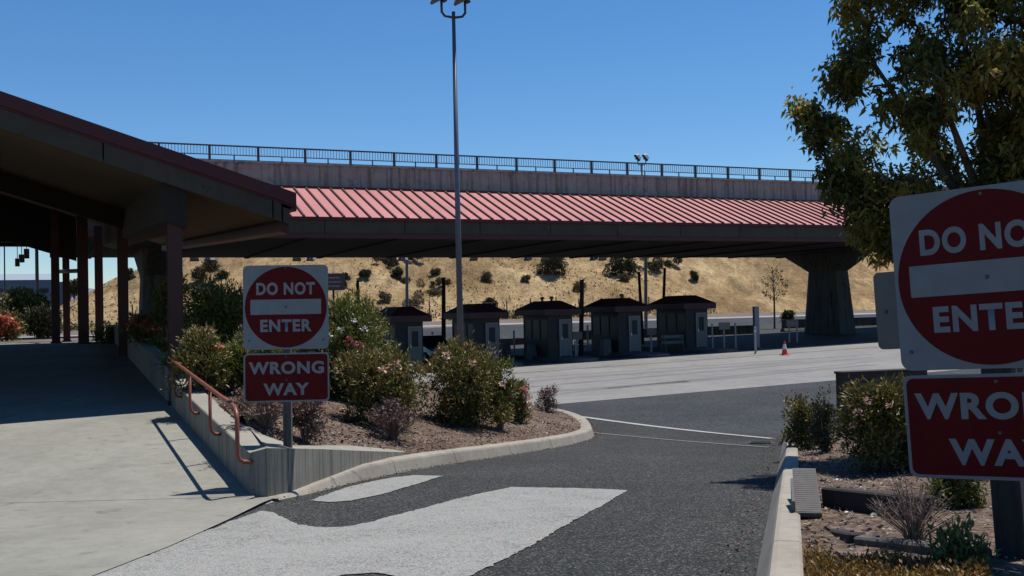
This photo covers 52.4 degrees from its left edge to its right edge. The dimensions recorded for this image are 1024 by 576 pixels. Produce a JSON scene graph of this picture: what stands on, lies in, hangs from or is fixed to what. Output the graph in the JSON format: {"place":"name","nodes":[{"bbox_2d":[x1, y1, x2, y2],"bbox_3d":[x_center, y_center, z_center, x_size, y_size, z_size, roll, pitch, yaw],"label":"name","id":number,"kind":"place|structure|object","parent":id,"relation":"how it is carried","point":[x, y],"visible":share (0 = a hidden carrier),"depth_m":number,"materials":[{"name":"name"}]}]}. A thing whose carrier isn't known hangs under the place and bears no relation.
{"place":"outdoors","nodes":[
{"label":"outdoors","id":0,"kind":"place"},
{"bbox_2d":[0,274,70,309],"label":"industrial building","id":1,"kind":"structure","parent":0,"point":[21,280],"depth_m":241.88,"materials":[{"name":"white glass"}]},
{"bbox_2d":[0,336,104,342],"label":"path","id":2,"kind":"structure","parent":0,"point":[36,339],"depth_m":40.99,"materials":[{"name":"grey concrete"}]},
{"bbox_2d":[0,306,27,340],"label":"garden shrub","id":3,"kind":"object","parent":2,"relation":"on","point":[12,326],"visible":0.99,"depth_m":39.60,"materials":[{"name":"red plant"}]},
{"bbox_2d":[0,284,50,334],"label":"garden shrub","id":4,"kind":"object","parent":2,"relation":"on","point":[22,298],"visible":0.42,"depth_m":46.54,"materials":[{"name":"green plant"}]},
{"bbox_2d":[35,249,38,342],"bbox_3d":[-26.478,0.610,58.013,0.237,7.480,0.219,-1,-1,0],"label":"lamp post","id":5,"kind":"object","parent":2,"relation":"on","point":[36,270],"visible":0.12,"depth_m":57.98,"materials":[{"name":"grey metal"}]},
{"bbox_2d":[18,300,62,338],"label":"garden shrub","id":6,"kind":"object","parent":2,"relation":"on","point":[38,322],"visible":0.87,"depth_m":42.71,"materials":[{"name":"green plant"}]},
{"bbox_2d":[0,496,281,575],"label":"walkway apron","id":7,"kind":"object","parent":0,"point":[69,539],"visible":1,"depth_m":8.30,"materials":[{"name":"concrete"}]},
{"bbox_2d":[0,91,296,505],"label":"walkway","id":8,"kind":"structure","parent":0,"point":[61,173],"depth_m":17.87,"materials":[{"name":"grey concrete"}]},
{"bbox_2d":[0,314,875,343],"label":"apron","id":9,"kind":"object","parent":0,"point":[506,331],"visible":0.08,"depth_m":103.60,"materials":[{"name":"concrete"}]},
{"bbox_2d":[3,313,875,337],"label":"road","id":10,"kind":"structure","parent":0,"point":[572,321],"depth_m":117.07,"materials":[{"name":"grey asphalt"}]},
{"bbox_2d":[99,418,782,575],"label":"lane asphalt","id":11,"kind":"structure","parent":0,"point":[681,523],"depth_m":10.00,"materials":[{"name":"grey asphalt"}]},
{"bbox_2d":[94,487,626,575],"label":"lane arrow","id":12,"kind":"object","parent":11,"relation":"on","point":[470,535],"visible":1,"depth_m":7.43,"materials":[{"name":"paint"}]},
{"bbox_2d":[313,475,439,501],"bbox_3d":[-1.521,2.259,11.828,0.727,0.249,3.220,-2,-1,12],"label":"lane arrow","id":13,"kind":"object","parent":11,"relation":"on","point":[373,488],"visible":1,"depth_m":11.64,"materials":[{"name":"paint"}]},
{"bbox_2d":[283,421,777,575],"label":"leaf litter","id":14,"kind":"object","parent":11,"relation":"on","point":[737,550],"visible":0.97,"depth_m":12.20,"materials":[{"name":"brown plant"}]},
{"bbox_2d":[582,416,769,438],"bbox_3d":[3.556,3.293,25.463,0.876,0.323,10.100,-1,-1,-23],"label":"lane edge line","id":15,"kind":"object","parent":11,"relation":"on","point":[669,427],"visible":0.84,"depth_m":25.63,"materials":[{"name":"paint"}]},
{"bbox_2d":[22,252,893,336],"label":"hill","id":16,"kind":"structure","parent":0,"point":[729,285],"depth_m":143.66,"materials":[{"name":"beige plant"}]},
{"bbox_2d":[190,259,230,282],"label":"hillside bush","id":17,"kind":"object","parent":16,"relation":"on","point":[203,269],"visible":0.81,"depth_m":130.14,"materials":[{"name":"green plant"}]},
{"bbox_2d":[60,296,648,327],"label":"wire fence","id":18,"kind":"object","parent":16,"relation":"on","point":[429,309],"visible":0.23,"depth_m":125.62,"materials":[{"name":"metal"}]},
{"bbox_2d":[60,298,716,330],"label":"roadside weeds","id":19,"kind":"object","parent":16,"relation":"on","point":[75,325],"visible":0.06,"depth_m":128.22,"materials":[{"name":"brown plant"}]},
{"bbox_2d":[414,278,441,294],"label":"hillside bush","id":20,"kind":"object","parent":16,"relation":"on","point":[433,291],"visible":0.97,"depth_m":132.74,"materials":[{"name":"green plant"}]},
{"bbox_2d":[17,310,875,336],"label":"gravel verge","id":21,"kind":"structure","parent":16,"relation":"on","point":[589,318],"depth_m":134.42,"materials":[{"name":"grey gravel"}]},
{"bbox_2d":[535,258,568,275],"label":"hillside bush","id":22,"kind":"object","parent":16,"relation":"on","point":[553,264],"visible":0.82,"depth_m":145.74,"materials":[{"name":"green plant"}]},
{"bbox_2d":[602,258,640,275],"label":"hillside bush","id":23,"kind":"object","parent":16,"relation":"on","point":[622,265],"visible":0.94,"depth_m":150.11,"materials":[{"name":"green plant"}]},
{"bbox_2d":[0,0,1023,288],"label":"sky","id":24,"kind":"structure","parent":0,"point":[685,82],"materials":[{"name":"blue"}]},
{"bbox_2d":[93,369,980,575],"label":"plaza asphalt","id":25,"kind":"structure","parent":0,"point":[753,411],"depth_m":30.05,"materials":[{"name":"grey asphalt"}]},
{"bbox_2d":[105,324,407,497],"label":"retaining wall","id":26,"kind":"structure","parent":25,"relation":"on","point":[276,467],"depth_m":12.15,"materials":[{"name":"concrete"}]},
{"bbox_2d":[171,361,252,463],"bbox_3d":[-3.977,1.458,13.408,0.175,0.875,6.082,-1,-1,-24],"label":"handrail","id":27,"kind":"object","parent":26,"relation":"attached to","point":[211,390],"visible":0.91,"depth_m":12.39,"materials":[{"name":"brown metal"}]},
{"bbox_2d":[206,367,581,454],"bbox_3d":[-5.779,2.425,31.481,11.512,2.504,37.408,-1,-1,-25],"label":"planting bed","id":28,"kind":"object","parent":25,"relation":"on","point":[422,429],"visible":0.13,"depth_m":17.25,"materials":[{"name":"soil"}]},
{"bbox_2d":[86,321,117,343],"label":"oleander shrub","id":29,"kind":"object","parent":28,"relation":"on","point":[108,335],"visible":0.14,"depth_m":32.75,"materials":[{"name":"green plant"}]},
{"bbox_2d":[121,310,166,347],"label":"oleander shrub","id":30,"kind":"object","parent":28,"relation":"on","point":[138,328],"visible":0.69,"depth_m":24.17,"materials":[{"name":"green plant"}]},
{"bbox_2d":[143,274,192,351],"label":"oleander shrub","id":31,"kind":"object","parent":28,"relation":"on","point":[160,317],"visible":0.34,"depth_m":23.31,"materials":[{"name":"green plant"}]},
{"bbox_2d":[152,274,242,373],"bbox_3d":[-5.425,0.760,19.039,2.122,2.059,2.018,-1,-1,0],"label":"oleander shrub","id":32,"kind":"object","parent":28,"relation":"on","point":[220,309],"visible":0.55,"depth_m":18.65,"materials":[{"name":"green plant"}]},
{"bbox_2d":[161,321,235,398],"bbox_3d":[-4.826,1.113,16.175,0.994,1.202,1.069,-2,-1,24],"label":"oleander shrub","id":33,"kind":"object","parent":28,"relation":"on","point":[202,358],"visible":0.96,"depth_m":16.07,"materials":[{"name":"green plant"}]},
{"bbox_2d":[218,327,295,391],"bbox_3d":[-4.205,1.187,17.033,1.485,1.346,1.447,-1,-1,0],"label":"oleander shrub","id":34,"kind":"object","parent":28,"relation":"on","point":[239,350],"visible":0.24,"depth_m":16.68,"materials":[{"name":"green plant"}]},
{"bbox_2d":[219,383,305,430],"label":"dry shrub","id":35,"kind":"object","parent":28,"relation":"on","point":[268,416],"visible":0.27,"depth_m":12.42,"materials":[{"name":"brown plant"}]},
{"bbox_2d":[243,265,328,447],"bbox_3d":[-2.443,0.960,11.299,0.914,2.416,0.104,-1,-2,-4],"label":"traffic sign","id":36,"kind":"object","parent":28,"relation":"on","point":[285,308],"visible":0.98,"depth_m":11.27,"materials":[{"name":"metal"}]},
{"bbox_2d":[292,401,327,444],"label":"dry shrub","id":37,"kind":"object","parent":28,"relation":"on","point":[303,420],"visible":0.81,"depth_m":12.82,"materials":[{"name":"brown plant"}]},
{"bbox_2d":[328,273,344,341],"bbox_3d":[-7.190,1.912,41.996,0.920,5.018,0.136,-1,-1,-7],"label":"information sign","id":38,"kind":"object","parent":28,"relation":"on","point":[335,281],"visible":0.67,"depth_m":42.00,"materials":[{"name":"brown metal"}]},
{"bbox_2d":[297,282,403,400],"bbox_3d":[-2.963,1.065,19.474,2.260,2.352,2.132,-1,-1,0],"label":"oleander shrub","id":39,"kind":"object","parent":28,"relation":"on","point":[350,322],"visible":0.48,"depth_m":19.15,"materials":[{"name":"green plant"}]},
{"bbox_2d":[329,339,429,426],"bbox_3d":[-2.137,1.549,16.746,1.658,1.456,1.587,-1,-1,0],"label":"oleander shrub","id":40,"kind":"object","parent":28,"relation":"on","point":[379,375],"visible":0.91,"depth_m":16.51,"materials":[{"name":"green plant"}]},
{"bbox_2d":[364,392,424,439],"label":"dry shrub","id":41,"kind":"object","parent":28,"relation":"on","point":[396,415],"visible":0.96,"depth_m":15.59,"materials":[{"name":"brown plant"}]},
{"bbox_2d":[430,0,470,352],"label":"light pole","id":42,"kind":"object","parent":28,"relation":"on","point":[459,291],"visible":0.93,"depth_m":29.02,"materials":[{"name":"grey metal"}]},
{"bbox_2d":[409,329,519,427],"bbox_3d":[-0.876,1.679,19.067,1.845,1.840,1.940,0,-2,-42],"label":"oleander shrub","id":43,"kind":"object","parent":28,"relation":"on","point":[464,373],"visible":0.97,"depth_m":18.82,"materials":[{"name":"green plant"}]},
{"bbox_2d":[483,353,521,430],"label":"oleander shrub","id":44,"kind":"object","parent":28,"relation":"on","point":[509,389],"visible":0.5,"depth_m":19.40,"materials":[{"name":"green plant"}]},
{"bbox_2d":[508,376,533,423],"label":"oleander shrub","id":45,"kind":"object","parent":28,"relation":"on","point":[524,401],"visible":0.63,"depth_m":21.86,"materials":[{"name":"green plant"}]},
{"bbox_2d":[533,383,559,411],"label":"shrub","id":46,"kind":"object","parent":28,"relation":"on","point":[548,404],"visible":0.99,"depth_m":27.43,"materials":[{"name":"brown plant"}]},
{"bbox_2d":[253,404,593,505],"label":"kerb","id":47,"kind":"structure","parent":25,"relation":"on","point":[393,465],"depth_m":15.29,"materials":[{"name":"concrete"}]},
{"bbox_2d":[0,142,986,334],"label":"overpass","id":48,"kind":"object","parent":25,"relation":"on","point":[829,308],"visible":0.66,"depth_m":60.60,"materials":[{"name":"concrete"}]},
{"bbox_2d":[50,185,888,258],"bbox_3d":[1.891,-3.841,64.020,55.497,3.090,18.549,-1,-1,-24],"label":"toll canopy","id":49,"kind":"object","parent":48,"relation":"attached to","point":[386,224],"visible":0.61,"depth_m":57.42,"materials":[{"name":"red metal"}]},
{"bbox_2d":[756,420,847,575],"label":"kerb","id":50,"kind":"structure","parent":25,"relation":"on","point":[781,553],"depth_m":6.16,"materials":[{"name":"concrete"}]},
{"bbox_2d":[790,468,821,517],"bbox_3d":[2.046,1.429,7.272,0.187,0.196,0.943,-2,-1,14],"label":"ribbed plate","id":51,"kind":"object","parent":50,"relation":"on","point":[805,499],"visible":1,"depth_m":7.15,"materials":[{"name":"metal"}]},
{"bbox_2d":[796,422,1023,575],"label":"planting bed","id":52,"kind":"object","parent":25,"relation":"on","point":[979,527],"visible":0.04,"depth_m":6.73,"materials":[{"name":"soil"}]},
{"bbox_2d":[776,389,832,450],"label":"oleander shrub","id":53,"kind":"object","parent":52,"relation":"on","point":[799,418],"visible":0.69,"depth_m":14.29,"materials":[{"name":"green plant"}]},
{"bbox_2d":[805,383,842,452],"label":"oleander shrub","id":54,"kind":"object","parent":52,"relation":"on","point":[819,433],"visible":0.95,"depth_m":13.10,"materials":[{"name":"green plant"}]},
{"bbox_2d":[830,529,864,543],"bbox_3d":[2.006,1.601,6.652,0.100,0.436,1.778,-1,-1,5],"label":"landscape timber","id":55,"kind":"object","parent":52,"relation":"on","point":[848,535],"visible":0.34,"depth_m":5.91,"materials":[{"name":"wood"}]},
{"bbox_2d":[823,369,910,473],"bbox_3d":[3.732,1.343,10.302,1.199,1.090,1.156,-1,-1,0],"label":"oleander shrub","id":56,"kind":"object","parent":52,"relation":"on","point":[875,424],"visible":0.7,"depth_m":10.13,"materials":[{"name":"green plant"}]},
{"bbox_2d":[821,486,931,519],"bbox_3d":[2.420,1.470,6.955,0.110,0.297,0.967,-1,-1,-22],"label":"landscape timber","id":57,"kind":"object","parent":52,"relation":"on","point":[853,499],"visible":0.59,"depth_m":7.02,"materials":[{"name":"wood"}]},
{"bbox_2d":[834,368,928,418],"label":"wall","id":58,"kind":"structure","parent":52,"relation":"on","point":[842,376],"depth_m":24.14,"materials":[{"name":"paint"}]},
{"bbox_2d":[803,538,992,575],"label":"ground cover","id":59,"kind":"object","parent":52,"relation":"on","point":[854,566],"visible":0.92,"depth_m":4.76,"materials":[{"name":"green plant"}]},
{"bbox_2d":[781,0,1023,372],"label":"broadleaf tree","id":60,"kind":"object","parent":52,"relation":"on","point":[978,75],"visible":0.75,"depth_m":12.24,"materials":[{"name":"green plant"}]},
{"bbox_2d":[866,471,968,539],"bbox_3d":[2.172,1.210,5.587,0.529,0.442,0.516,-2,-1,32],"label":"bare shrub","id":61,"kind":"object","parent":52,"relation":"on","point":[918,523],"visible":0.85,"depth_m":5.57,"materials":[{"name":"brown plant"}]},
{"bbox_2d":[854,534,992,557],"bbox_3d":[2.144,1.395,5.464,0.120,0.182,0.765,0,-1,-34],"label":"landscape timber","id":62,"kind":"object","parent":52,"relation":"on","point":[876,540],"visible":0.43,"depth_m":5.55,"materials":[{"name":"wood"}]},
{"bbox_2d":[873,180,1023,559],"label":"traffic sign","id":63,"kind":"object","parent":52,"relation":"on","point":[949,292],"visible":1,"depth_m":5.26,"materials":[{"name":"metal"}]},
{"bbox_2d":[923,478,988,509],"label":"oleander shrub","id":64,"kind":"object","parent":52,"relation":"on","point":[964,490],"visible":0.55,"depth_m":7.10,"materials":[{"name":"green plant"}]},
{"bbox_2d":[911,511,1002,574],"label":"oleander shrub","id":65,"kind":"object","parent":52,"relation":"on","point":[957,544],"visible":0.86,"depth_m":4.83,"materials":[{"name":"green plant"}]},
{"bbox_2d":[239,341,960,425],"bbox_3d":[17.216,3.252,50.176,94.924,1.776,19.378,-1,-1,-24],"label":"plaza concrete","id":66,"kind":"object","parent":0,"point":[887,359],"visible":0.38,"depth_m":44.73,"materials":[{"name":"grey concrete"}]},
{"bbox_2d":[527,381,684,393],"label":"tyre track","id":67,"kind":"structure","parent":66,"relation":"on","point":[599,387],"depth_m":38.01,"materials":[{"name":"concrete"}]},
{"bbox_2d":[525,361,801,381],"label":"tyre track","id":68,"kind":"structure","parent":66,"relation":"on","point":[660,371],"depth_m":44.98,"materials":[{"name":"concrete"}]},
{"bbox_2d":[515,354,870,378],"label":"tyre track","id":69,"kind":"structure","parent":66,"relation":"on","point":[690,366],"depth_m":47.26,"materials":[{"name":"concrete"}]},
{"bbox_2d":[529,357,874,386],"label":"tyre track","id":70,"kind":"structure","parent":66,"relation":"on","point":[697,372],"depth_m":43.54,"materials":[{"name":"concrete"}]},
{"bbox_2d":[556,361,873,393],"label":"tyre track","id":71,"kind":"structure","parent":66,"relation":"on","point":[720,376],"depth_m":41.11,"materials":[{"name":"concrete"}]},
{"bbox_2d":[608,364,870,388],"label":"tyre track","id":72,"kind":"structure","parent":66,"relation":"on","point":[746,375],"depth_m":40.73,"materials":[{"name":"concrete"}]},
{"bbox_2d":[330,324,877,366],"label":"toll lanes","id":73,"kind":"structure","parent":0,"point":[771,337],"depth_m":69.13,"materials":[{"name":"concrete"}]},
{"bbox_2d":[272,338,523,355],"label":"concrete barrier","id":74,"kind":"object","parent":73,"relation":"on","point":[519,341],"visible":0.1,"depth_m":78.80,"materials":[{"name":"grey concrete"}]},
{"bbox_2d":[376,306,431,365],"bbox_3d":[-5.929,2.535,54.911,2.240,3.080,3.960,-1,-1,-24],"label":"toll booth","id":75,"kind":"object","parent":73,"relation":"on","point":[406,329],"visible":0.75,"depth_m":53.46,"materials":[{"name":"brown glass"}]},
{"bbox_2d":[378,327,405,347],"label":"window","id":76,"kind":"structure","parent":75,"relation":"in","point":[401,331],"depth_m":53.37,"materials":[{"name":"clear glass"}]},
{"bbox_2d":[409,328,420,364],"bbox_3d":[-4.992,3.024,53.533,0.620,1.900,0.040,-1,-1,-24],"label":"door","id":77,"kind":"structure","parent":75,"relation":"in","point":[414,333],"depth_m":53.53,"materials":[{"name":"grey metal"}]},
{"bbox_2d":[405,260,408,306],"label":"lamp post","id":78,"kind":"object","parent":73,"relation":"on","point":[406,287],"visible":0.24,"depth_m":83.96,"materials":[{"name":"grey metal"}]},
{"bbox_2d":[423,335,447,363],"bbox_3d":[-4.602,3.483,59.538,1.816,1.540,4.650,-1,-1,-24],"label":"parked car","id":79,"kind":"object","parent":73,"relation":"on","point":[430,343],"visible":0.24,"depth_m":58.64,"materials":[{"name":"paint"}]},
{"bbox_2d":[430,359,522,366],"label":"traffic island","id":80,"kind":"structure","parent":73,"relation":"on","point":[517,364],"depth_m":52.46,"materials":[{"name":"concrete"}]},
{"bbox_2d":[441,277,445,338],"bbox_3d":[-4.135,1.977,62.974,0.394,5.236,0.284,-1,-1,0],"label":"wooden pole","id":81,"kind":"object","parent":80,"relation":"on","point":[443,327],"visible":0.68,"depth_m":62.90,"materials":[{"name":"brown wood"}]},
{"bbox_2d":[443,303,508,361],"bbox_3d":[-1.989,2.402,56.659,2.240,3.080,3.960,-1,-1,-24],"label":"toll booth","id":82,"kind":"object","parent":80,"relation":"on","point":[482,320],"visible":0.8,"depth_m":55.25,"materials":[{"name":"brown glass"}]},
{"bbox_2d":[453,323,491,343],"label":"window","id":83,"kind":"structure","parent":82,"relation":"in","point":[479,328],"depth_m":55.16,"materials":[{"name":"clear glass"}]},
{"bbox_2d":[487,324,497,359],"bbox_3d":[-1.045,2.891,55.258,0.620,1.900,0.085,-1,-1,-24],"label":"door","id":84,"kind":"structure","parent":82,"relation":"in","point":[492,335],"depth_m":55.28,"materials":[{"name":"grey metal"}]},
{"bbox_2d":[511,352,598,362],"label":"traffic island","id":85,"kind":"structure","parent":73,"relation":"on","point":[570,359],"depth_m":55.62,"materials":[{"name":"concrete"}]},
{"bbox_2d":[525,344,536,359],"bbox_3d":[1.252,3.587,58.278,0.946,0.850,0.620,-1,-1,-24],"label":"equipment cabinet","id":86,"kind":"object","parent":85,"relation":"on","point":[531,352],"visible":0.58,"depth_m":58.01,"materials":[{"name":"metal"}]},
{"bbox_2d":[514,296,580,356],"bbox_3d":[1.990,2.143,58.428,2.240,3.330,3.960,-1,-1,-24],"label":"toll booth","id":87,"kind":"object","parent":85,"relation":"on","point":[547,328],"visible":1,"depth_m":57.09,"materials":[{"name":"brown metal"}]},
{"bbox_2d":[524,320,557,339],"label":"window","id":88,"kind":"structure","parent":87,"relation":"in","point":[535,323],"depth_m":57.48,"materials":[{"name":"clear glass"}]},
{"bbox_2d":[560,321,570,355],"bbox_3d":[2.937,2.756,57.025,0.620,1.900,0.085,-1,-1,-24],"label":"door","id":89,"kind":"structure","parent":87,"relation":"in","point":[565,334],"depth_m":57.03,"materials":[{"name":"grey metal"}]},
{"bbox_2d":[579,280,584,355],"bbox_3d":[4.011,1.877,59.971,0.460,4.708,0.284,-1,-1,0],"label":"wooden pole","id":90,"kind":"object","parent":73,"relation":"on","point":[581,328],"visible":0.86,"depth_m":59.89,"materials":[{"name":"brown wood"}]},
{"bbox_2d":[573,348,669,357],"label":"traffic island","id":91,"kind":"structure","parent":73,"relation":"on","point":[642,354],"depth_m":57.14,"materials":[{"name":"concrete"}]},
{"bbox_2d":[599,339,611,355],"bbox_3d":[5.309,3.386,59.051,0.548,0.950,0.620,-1,-1,-24],"label":"equipment cabinet","id":92,"kind":"object","parent":91,"relation":"on","point":[605,349],"visible":0.98,"depth_m":58.85,"materials":[{"name":"metal"}]},
{"bbox_2d":[584,294,649,352],"bbox_3d":[5.996,2.007,60.206,2.240,3.330,3.960,-1,-1,-24],"label":"toll booth","id":93,"kind":"object","parent":91,"relation":"on","point":[617,321],"visible":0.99,"depth_m":58.88,"materials":[{"name":"brown metal"}]},
{"bbox_2d":[592,317,635,335],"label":"window","id":94,"kind":"structure","parent":93,"relation":"in","point":[595,320],"depth_m":59.39,"materials":[{"name":"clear glass"}]},
{"bbox_2d":[630,317,639,350],"bbox_3d":[6.944,2.621,58.803,0.620,1.900,0.085,-1,-1,-24],"label":"door","id":95,"kind":"structure","parent":93,"relation":"in","point":[634,322],"depth_m":58.82,"materials":[{"name":"grey metal"}]},
{"bbox_2d":[637,272,644,343],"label":"wooden pole","id":96,"kind":"object","parent":73,"relation":"on","point":[640,300],"visible":0.71,"depth_m":71.91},
{"bbox_2d":[644,258,647,328],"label":"lamp post","id":97,"kind":"object","parent":73,"relation":"on","point":[645,297],"visible":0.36,"depth_m":83.90,"materials":[{"name":"grey metal"}]},
{"bbox_2d":[578,325,752,343],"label":"concrete barrier","id":98,"kind":"object","parent":73,"relation":"on","point":[744,329],"visible":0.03,"depth_m":81.33,"materials":[{"name":"grey concrete"}]},
{"bbox_2d":[661,334,684,352],"bbox_3d":[9.267,3.206,60.024,1.500,1.032,0.647,-1,-1,-24],"label":"barricade","id":99,"kind":"object","parent":73,"relation":"on","point":[680,336],"visible":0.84,"depth_m":59.99,"materials":[{"name":"paint"}]},
{"bbox_2d":[642,345,738,352],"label":"traffic island","id":100,"kind":"structure","parent":73,"relation":"on","point":[704,350],"depth_m":59.42,"materials":[{"name":"concrete"}]},
{"bbox_2d":[647,295,715,347],"bbox_3d":[10.112,1.994,62.028,2.240,3.080,3.960,-1,-1,-24],"label":"toll booth","id":101,"kind":"object","parent":100,"relation":"on","point":[685,316],"visible":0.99,"depth_m":60.74,"materials":[{"name":"brown metal"}]},
{"bbox_2d":[658,313,693,331],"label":"window","id":102,"kind":"structure","parent":101,"relation":"in","point":[690,316],"depth_m":61.20,"materials":[{"name":"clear glass"}]},
{"bbox_2d":[697,314,706,346],"bbox_3d":[11.057,2.482,60.627,0.620,1.900,0.085,-1,-1,-24],"label":"door","id":103,"kind":"structure","parent":101,"relation":"in","point":[701,318],"depth_m":60.64,"materials":[{"name":"grey metal"}]},
{"bbox_2d":[711,322,736,347],"bbox_3d":[12.598,2.850,61.723,1.590,1.614,0.150,-1,-1,-14],"label":"plaza sign","id":104,"kind":"object","parent":73,"relation":"on","point":[723,326],"visible":0.84,"depth_m":61.70,"materials":[{"name":"grey metal"}]},
{"bbox_2d":[751,306,762,349],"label":"grey column","id":105,"kind":"structure","parent":73,"relation":"on","point":[755,310],"depth_m":59.38,"materials":[{"name":"metal"}]},
{"bbox_2d":[761,264,788,328],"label":"young tree","id":106,"kind":"object","parent":73,"relation":"on","point":[773,293],"visible":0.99,"depth_m":91.95,"materials":[{"name":"green plant"}]},
{"bbox_2d":[780,317,876,331],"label":"concrete barrier","id":107,"kind":"object","parent":73,"relation":"on","point":[865,322],"visible":0.29,"depth_m":86.97,"materials":[{"name":"grey concrete"}]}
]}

